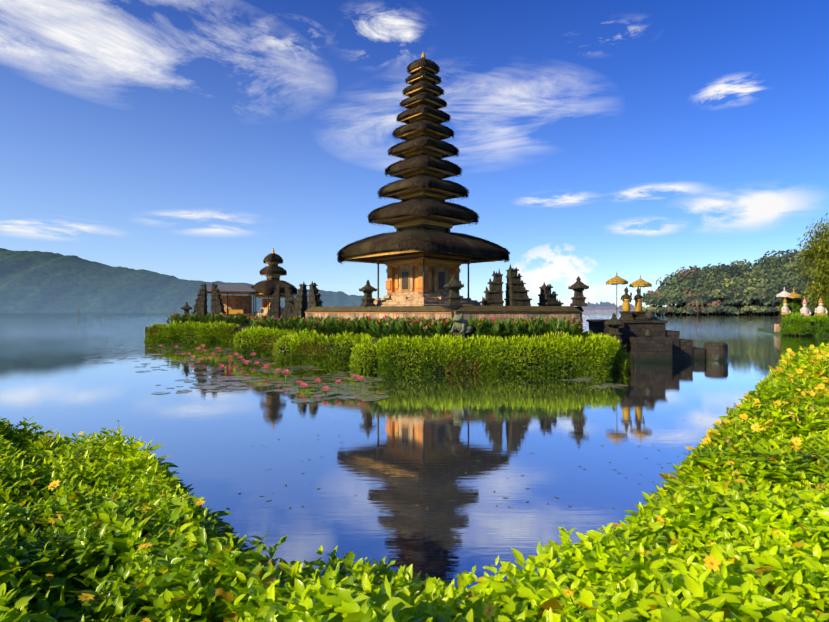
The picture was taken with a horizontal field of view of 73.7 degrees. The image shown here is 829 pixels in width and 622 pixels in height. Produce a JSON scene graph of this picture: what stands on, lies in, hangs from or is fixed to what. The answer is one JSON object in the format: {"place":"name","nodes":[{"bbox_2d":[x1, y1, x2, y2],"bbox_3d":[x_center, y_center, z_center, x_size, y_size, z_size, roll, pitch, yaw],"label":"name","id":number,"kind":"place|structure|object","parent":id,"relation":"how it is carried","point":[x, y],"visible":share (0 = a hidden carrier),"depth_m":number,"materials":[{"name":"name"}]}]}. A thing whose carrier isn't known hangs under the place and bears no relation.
{"place":"outdoors","nodes":[
{"label":"outdoors","id":0,"kind":"place"},
{"bbox_2d":[0,0,76,58],"bbox_3d":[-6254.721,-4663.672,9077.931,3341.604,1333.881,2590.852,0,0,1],"label":"cloud","id":1,"kind":"structure","parent":0,"point":[56,8],"depth_m":9043.68,"materials":[{"name":"white"}]},
{"bbox_2d":[0,220,96,236],"bbox_3d":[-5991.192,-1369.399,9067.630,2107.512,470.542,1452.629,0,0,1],"label":"cloud","id":2,"kind":"structure","parent":0,"point":[25,229],"depth_m":8908.20,"materials":[{"name":"white"}]},
{"bbox_2d":[22,0,171,80],"bbox_3d":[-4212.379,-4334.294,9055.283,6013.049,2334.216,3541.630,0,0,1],"label":"cloud","id":3,"kind":"structure","parent":0,"point":[118,47],"depth_m":8747.20,"materials":[{"name":"white"}]},
{"bbox_2d":[0,248,363,312],"bbox_3d":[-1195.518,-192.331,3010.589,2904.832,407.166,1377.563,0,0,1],"label":"hill","id":4,"kind":"structure","parent":0,"point":[39,282],"depth_m":2905.06,"materials":[{"name":"green plant"}]},
{"bbox_2d":[167,211,232,232],"bbox_3d":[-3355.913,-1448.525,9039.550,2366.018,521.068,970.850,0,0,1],"label":"cloud","id":5,"kind":"structure","parent":0,"point":[203,214],"depth_m":9020.13,"materials":[{"name":"white"}]},
{"bbox_2d":[145,326,282,334],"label":"island soil","id":6,"kind":"structure","parent":0,"point":[239,329],"depth_m":45.49,"materials":[{"name":"brown soil"}]},
{"bbox_2d":[181,302,191,317],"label":"lantern","id":7,"kind":"object","parent":6,"relation":"on","point":[186,308],"visible":0.71,"depth_m":48.25,"materials":[{"name":"stone"}]},
{"bbox_2d":[144,320,239,341],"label":"hedge","id":8,"kind":"object","parent":6,"relation":"on","point":[194,328],"depth_m":45.12,"materials":[{"name":"green plant"}]},
{"bbox_2d":[191,282,207,323],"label":"stone gate pillar","id":9,"kind":"structure","parent":6,"relation":"on","point":[200,306],"depth_m":48.25,"materials":[{"name":"stone"}]},
{"bbox_2d":[166,311,262,324],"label":"flowering plants","id":10,"kind":"object","parent":6,"relation":"on","point":[237,319],"depth_m":47.30,"materials":[{"name":"green plant"}]},
{"bbox_2d":[210,282,227,319],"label":"stone gate pillar","id":11,"kind":"structure","parent":6,"relation":"on","point":[217,306],"depth_m":48.22,"materials":[{"name":"stone"}]},
{"bbox_2d":[196,284,256,325],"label":"pavilion","id":12,"kind":"structure","parent":6,"relation":"on","point":[233,305],"depth_m":51.15,"materials":[{"name":"tile"}]},
{"bbox_2d":[233,326,296,355],"bbox_3d":[-8.235,1.707,31.384,4.061,1.885,1.790,0,0,1],"label":"hedge","id":13,"kind":"object","parent":6,"relation":"on","point":[260,330],"depth_m":30.83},
{"bbox_2d":[250,248,295,318],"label":"small pagoda shrine","id":14,"kind":"object","parent":6,"relation":"on","point":[275,278],"visible":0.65,"depth_m":50.90,"materials":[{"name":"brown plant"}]},
{"bbox_2d":[250,253,296,295],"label":"meru thatch fibres","id":15,"kind":"object","parent":14,"relation":"attached to","point":[265,291],"visible":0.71,"depth_m":50.26,"materials":[{"name":"black wicker"}]},
{"bbox_2d":[267,284,280,320],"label":"stone gate pillar","id":16,"kind":"structure","parent":6,"relation":"on","point":[274,309],"depth_m":48.59,"materials":[{"name":"stone"}]},
{"bbox_2d":[284,284,291,316],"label":"stone gate pillar","id":17,"kind":"structure","parent":6,"relation":"on","point":[288,294],"depth_m":48.59,"materials":[{"name":"stone"}]},
{"bbox_2d":[267,34,330,46],"bbox_3d":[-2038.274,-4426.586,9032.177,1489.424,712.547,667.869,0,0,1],"label":"cloud","id":18,"kind":"structure","parent":0,"point":[271,42],"depth_m":9010.83,"materials":[{"name":"white"}]},
{"bbox_2d":[359,280,376,305],"bbox_3d":[-2.438,-0.932,29.014,0.783,1.412,0.791,0,0,-37],"label":"stone lantern","id":19,"kind":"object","parent":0,"point":[367,289],"depth_m":28.84,"materials":[{"name":"stone"}]},
{"bbox_2d":[360,13,414,40],"bbox_3d":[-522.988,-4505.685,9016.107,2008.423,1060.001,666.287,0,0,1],"label":"cloud","id":20,"kind":"structure","parent":0,"point":[402,29],"depth_m":8981.72,"materials":[{"name":"white"}]},
{"bbox_2d":[0,313,828,588],"bbox_3d":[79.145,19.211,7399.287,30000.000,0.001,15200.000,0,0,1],"label":"lake water","id":21,"kind":"structure","parent":0,"point":[221,457],"depth_m":11.22,"materials":[{"name":"blue liquid"}]},
{"bbox_2d":[158,344,363,395],"bbox_3d":[-8.570,2.260,25.641,14.292,0.542,19.494,0,0,1],"label":"lotus","id":22,"kind":"object","parent":21,"relation":"on","point":[303,385],"depth_m":22.32,"materials":[{"name":"pink plant"}]},
{"bbox_2d":[271,332,295,361],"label":"hedge leaves","id":23,"kind":"object","parent":21,"relation":"on","point":[280,342],"depth_m":26.92,"materials":[{"name":"green plant"}]},
{"bbox_2d":[288,328,369,364],"bbox_3d":[-3.704,1.735,26.022,4.522,1.790,1.636,0,0,1],"label":"hedge","id":24,"kind":"object","parent":21,"relation":"on","point":[297,346],"depth_m":25.47,"materials":[{"name":"green plant"}]},
{"bbox_2d":[84,342,627,402],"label":"lily pads","id":25,"kind":"object","parent":21,"relation":"on","point":[355,393],"visible":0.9,"depth_m":18.99,"materials":[{"name":"green plant"}]},
{"bbox_2d":[125,370,700,509],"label":"floating leaf litter","id":26,"kind":"object","parent":21,"relation":"on","point":[466,472],"visible":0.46,"depth_m":8.28,"materials":[{"name":"plant"}]},
{"bbox_2d":[578,330,629,371],"bbox_3d":[7.990,1.696,25.883,1.902,1.868,7.510,0,0,1],"label":"hedge","id":27,"kind":"object","parent":21,"relation":"on","point":[624,358],"depth_m":22.46,"materials":[{"name":"green plant"}]},
{"bbox_2d":[586,319,705,362],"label":"jetty","id":28,"kind":"object","parent":21,"relation":"in","point":[661,344],"visible":0.56,"depth_m":27.51,"materials":[{"name":"stone"}]},
{"bbox_2d":[604,313,623,341],"bbox_3d":[9.684,0.785,26.834,0.799,1.405,0.784,0,0,1],"label":"stone lantern","id":29,"kind":"object","parent":28,"relation":"on","point":[614,323],"visible":0.94,"depth_m":26.62,"materials":[{"name":"grey stone"}]},
{"bbox_2d":[606,272,633,319],"bbox_3d":[10.566,-0.784,28.629,1.275,2.500,1.110,0,0,11],"label":"guardian statue","id":30,"kind":"object","parent":28,"relation":"on","point":[625,312],"visible":0.96,"depth_m":28.21,"materials":[{"name":"stone"}]},
{"bbox_2d":[629,275,651,319],"bbox_3d":[11.783,-0.719,28.833,1.155,2.370,1.155,0,0,-9],"label":"guardian statue","id":31,"kind":"object","parent":28,"relation":"on","point":[638,313],"visible":0.96,"depth_m":28.40,"materials":[{"name":"stone"}]},
{"bbox_2d":[644,311,654,336],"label":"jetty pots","id":32,"kind":"object","parent":28,"relation":"on","point":[649,315],"visible":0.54,"depth_m":27.61,"materials":[{"name":"stone"}]},
{"bbox_2d":[704,342,728,360],"bbox_3d":[15.205,2.194,27.858,1.106,1.210,1.079,0,0,42],"label":"stone stump","id":33,"kind":"object","parent":21,"relation":"in","point":[714,351],"visible":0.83,"depth_m":27.44,"materials":[{"name":"grey stone"}]},
{"bbox_2d":[0,0,828,307],"label":"sky","id":34,"kind":"structure","parent":0,"point":[290,143],"materials":[{"name":"blue"}]},
{"bbox_2d":[290,334,617,371],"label":"island soil","id":35,"kind":"structure","parent":0,"point":[373,341],"depth_m":25.71,"materials":[{"name":"brown soil"}]},
{"bbox_2d":[247,315,300,330],"bbox_3d":[-8.047,0.709,33.158,3.917,0.974,2.082,0,0,1],"label":"canna bed","id":36,"kind":"object","parent":35,"relation":"on","point":[271,322],"depth_m":32.71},
{"bbox_2d":[290,282,307,317],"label":"stone gate pillar","id":37,"kind":"structure","parent":35,"relation":"on","point":[300,307],"depth_m":36.27,"materials":[{"name":"stone"}]},
{"bbox_2d":[307,281,322,308],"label":"stone gate pillar","id":38,"kind":"structure","parent":35,"relation":"on","point":[314,299],"depth_m":35.68,"materials":[{"name":"stone"}]},
{"bbox_2d":[294,315,371,334],"bbox_3d":[-3.848,0.694,28.524,4.527,0.984,4.259,0,0,1],"label":"canna bed","id":39,"kind":"object","parent":35,"relation":"on","point":[355,326],"depth_m":27.03,"materials":[{"name":"green plant"}]},
{"bbox_2d":[348,334,381,370],"bbox_3d":[-1.954,1.824,24.220,1.675,1.605,3.064,0,0,1],"label":"hedge","id":40,"kind":"object","parent":35,"relation":"on","point":[366,344],"depth_m":22.98,"materials":[{"name":"green plant"}]},
{"bbox_2d":[339,52,507,309],"bbox_3d":[0.482,-6.304,30.245,7.065,15.788,7.065,0,0,-45],"label":"pagoda","id":41,"kind":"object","parent":35,"relation":"on","point":[417,278],"visible":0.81,"depth_m":29.31,"materials":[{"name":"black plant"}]},
{"bbox_2d":[336,57,509,263],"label":"meru thatch fibres","id":42,"kind":"object","parent":41,"relation":"on","point":[423,243],"visible":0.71,"depth_m":28.43,"materials":[{"name":"black wicker"}]},
{"bbox_2d":[304,306,583,337],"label":"island wall","id":43,"kind":"structure","parent":35,"relation":"on","point":[438,312],"depth_m":26.69,"materials":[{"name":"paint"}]},
{"bbox_2d":[443,274,463,305],"bbox_3d":[1.823,-0.974,25.719,0.835,1.482,0.839,0,0,-21],"label":"stone lantern","id":44,"kind":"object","parent":43,"relation":"on","point":[453,286],"depth_m":25.50,"materials":[{"name":"stone"}]},
{"bbox_2d":[568,276,588,305],"bbox_3d":[8.088,-0.968,27.251,0.849,1.476,0.836,0,0,1],"label":"stone lantern","id":45,"kind":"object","parent":43,"relation":"on","point":[578,287],"depth_m":27.03,"materials":[{"name":"stone"}]},
{"bbox_2d":[448,314,474,338],"bbox_3d":[1.982,0.742,23.685,0.906,1.266,0.918,0,0,36],"label":"frog statue","id":46,"kind":"object","parent":35,"relation":"on","point":[461,327],"visible":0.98,"depth_m":23.48,"materials":[{"name":"grey stone"}]},
{"bbox_2d":[366,315,589,337],"bbox_3d":[2.688,0.674,25.256,9.838,1.008,4.529,0,0,1],"label":"canna bed","id":47,"kind":"object","parent":35,"relation":"on","point":[500,327],"depth_m":23.57,"materials":[{"name":"green plant"}]},
{"bbox_2d":[480,269,503,305],"bbox_3d":[3.671,-0.402,27.361,1.342,3.383,1.092,0,0,-7],"label":"split gate half","id":48,"kind":"object","parent":35,"relation":"on","point":[494,294],"visible":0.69,"depth_m":27.12,"materials":[{"name":"stone"}]},
{"bbox_2d":[373,331,620,373],"bbox_3d":[3.372,1.702,22.461,10.010,1.841,1.646,0,0,1],"label":"hedge","id":49,"kind":"object","parent":35,"relation":"on","point":[582,346],"depth_m":21.95,"materials":[{"name":"green plant"}]},
{"bbox_2d":[504,264,531,305],"bbox_3d":[5.366,-0.525,27.720,1.491,3.634,1.221,0,0,-15],"label":"split gate half","id":50,"kind":"object","parent":35,"relation":"on","point":[516,293],"visible":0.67,"depth_m":27.34,"materials":[{"name":"stone"}]},
{"bbox_2d":[537,282,563,305],"bbox_3d":[7.297,-0.114,28.948,1.484,2.823,1.219,0,0,-25],"label":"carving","id":51,"kind":"object","parent":35,"relation":"on","point":[546,297],"visible":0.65,"depth_m":28.57,"materials":[{"name":"stone"}]},
{"bbox_3d":[-8.108,0.705,36.822,0.600,1.200,0.600,0,0,1],"label":"lantern base","id":52,"kind":"object","parent":35,"relation":"on","visible":0},
{"bbox_2d":[287,294,295,312],"bbox_3d":[-8.102,-0.521,36.827,0.709,1.267,0.713,0,0,-13],"label":"stone statue","id":53,"kind":"object","parent":52,"relation":"on","point":[291,300],"visible":0.62,"depth_m":36.61,"materials":[{"name":"stone"}]},
{"bbox_2d":[382,85,548,147],"bbox_3d":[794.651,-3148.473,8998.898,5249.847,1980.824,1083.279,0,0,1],"label":"cloud","id":54,"kind":"structure","parent":0,"point":[505,93],"depth_m":8863.31,"materials":[{"name":"white"}]},
{"bbox_2d":[514,245,596,306],"bbox_3d":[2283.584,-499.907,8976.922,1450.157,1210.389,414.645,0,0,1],"label":"cloud","id":55,"kind":"structure","parent":0,"point":[535,280],"depth_m":8968.90,"materials":[{"name":"white"}]},
{"bbox_2d":[526,195,586,205],"bbox_3d":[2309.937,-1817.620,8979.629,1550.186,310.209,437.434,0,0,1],"label":"cloud","id":56,"kind":"structure","parent":0,"point":[567,199],"depth_m":8945.90,"materials":[{"name":"white"}]},
{"bbox_2d":[589,285,628,305],"bbox_3d":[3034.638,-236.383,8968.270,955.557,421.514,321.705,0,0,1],"label":"cloud","id":57,"kind":"structure","parent":0,"point":[597,289],"depth_m":8928.35,"materials":[{"name":"white"}]},
{"bbox_2d":[581,301,657,307],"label":"hill","id":58,"kind":"structure","parent":0,"point":[602,304],"depth_m":1082.15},
{"bbox_2d":[582,307,645,313],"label":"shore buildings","id":59,"kind":"structure","parent":58,"relation":"on","point":[600,310],"depth_m":1040.17,"materials":[{"name":"white"}]},
{"bbox_2d":[616,222,675,234],"bbox_3d":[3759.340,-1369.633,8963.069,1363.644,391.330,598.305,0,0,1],"label":"cloud","id":60,"kind":"structure","parent":0,"point":[669,228],"depth_m":8977.10,"materials":[{"name":"white"}]},
{"bbox_2d":[622,184,695,197],"bbox_3d":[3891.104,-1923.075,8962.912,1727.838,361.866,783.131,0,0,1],"label":"cloud","id":61,"kind":"structure","parent":0,"point":[630,193],"depth_m":8906.26,"materials":[{"name":"white"}]},
{"bbox_2d":[701,79,759,96],"bbox_3d":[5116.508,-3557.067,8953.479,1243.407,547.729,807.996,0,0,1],"label":"cloud","id":62,"kind":"structure","parent":0,"point":[714,90],"depth_m":8958.90,"materials":[{"name":"white"}]},
{"bbox_2d":[664,298,813,315],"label":"headland","id":63,"kind":"structure","parent":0,"point":[743,314],"depth_m":409.91,"materials":[{"name":"green plant"}]},
{"bbox_2d":[642,249,824,315],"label":"forest crowns","id":64,"kind":"object","parent":63,"relation":"on","point":[767,280],"visible":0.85,"depth_m":407.97,"materials":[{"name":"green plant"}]},
{"bbox_2d":[690,191,805,226],"bbox_3d":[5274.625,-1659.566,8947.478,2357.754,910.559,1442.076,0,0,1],"label":"cloud","id":65,"kind":"structure","parent":0,"point":[757,208],"depth_m":8828.91,"materials":[{"name":"white"}]},
{"bbox_2d":[758,328,828,335],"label":"shoreline","id":66,"kind":"structure","parent":0,"point":[770,330],"depth_m":59.73,"materials":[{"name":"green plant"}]},
{"bbox_2d":[774,324,779,331],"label":"statue plinth","id":67,"kind":"structure","parent":66,"relation":"on","point":[776,327],"depth_m":60.09,"materials":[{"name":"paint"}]},
{"bbox_2d":[776,287,790,323],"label":"seated statue","id":68,"kind":"object","parent":67,"relation":"on","point":[784,308],"visible":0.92,"depth_m":59.56,"materials":[{"name":"white stone"}]},
{"bbox_2d":[815,297,827,315],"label":"seated statue","id":69,"kind":"object","parent":67,"relation":"on","point":[820,309],"visible":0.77,"depth_m":59.48,"materials":[{"name":"white stone"}]},
{"bbox_2d":[779,298,802,314],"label":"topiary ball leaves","id":70,"kind":"object","parent":66,"relation":"on","point":[798,304],"visible":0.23,"depth_m":60.35,"materials":[{"name":"green plant"}]},
{"bbox_2d":[779,312,813,334],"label":"topiary hedge leaves","id":71,"kind":"object","parent":66,"relation":"on","point":[798,317],"visible":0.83,"depth_m":56.45,"materials":[{"name":"green plant"}]},
{"bbox_2d":[782,319,811,334],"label":"topiary hedge","id":72,"kind":"object","parent":66,"relation":"on","point":[792,320],"visible":0.21,"depth_m":56.50,"materials":[{"name":"green plant"}]},
{"bbox_2d":[785,288,810,315],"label":"seated statue","id":73,"kind":"object","parent":66,"relation":"on","point":[804,309],"visible":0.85,"depth_m":59.35,"materials":[{"name":"white fabric"}]},
{"bbox_2d":[787,213,828,315],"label":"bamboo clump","id":74,"kind":"object","parent":66,"relation":"on","point":[818,251],"visible":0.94,"depth_m":62.17,"materials":[{"name":"green plant"}]},
{"bbox_2d":[807,314,828,334],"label":"topiary hedge leaves","id":75,"kind":"object","parent":66,"relation":"on","point":[824,318],"visible":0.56,"depth_m":56.58,"materials":[{"name":"green plant"}]},
{"bbox_2d":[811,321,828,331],"bbox_3d":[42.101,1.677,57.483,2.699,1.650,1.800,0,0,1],"label":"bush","id":76,"kind":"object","parent":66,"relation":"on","point":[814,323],"visible":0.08,"depth_m":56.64,"materials":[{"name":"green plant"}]},
{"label":"bank ground","id":77,"kind":"structure","parent":0,"visible":0},
{"bbox_2d":[0,470,828,621],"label":"bank shrub leaves","id":78,"kind":"object","parent":77,"relation":"on","point":[610,576],"visible":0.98,"depth_m":2.10,"materials":[{"name":"green plant"}]},
{"bbox_2d":[0,342,828,548],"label":"bank shrub leaves","id":79,"kind":"object","parent":77,"relation":"on","point":[32,465],"visible":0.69,"depth_m":3.80,"materials":[{"name":"green plant"}]},
{"bbox_2d":[26,399,805,558],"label":"flowers","id":80,"kind":"object","parent":79,"relation":"attached to","point":[692,450],"visible":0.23,"depth_m":4.05,"materials":[{"name":"yellow plant"}]},
{"bbox_2d":[44,344,828,621],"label":"daisy flowers","id":81,"kind":"object","parent":79,"relation":"attached to","point":[710,561],"visible":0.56,"depth_m":3.63,"materials":[{"name":"yellow plant"}]}
]}

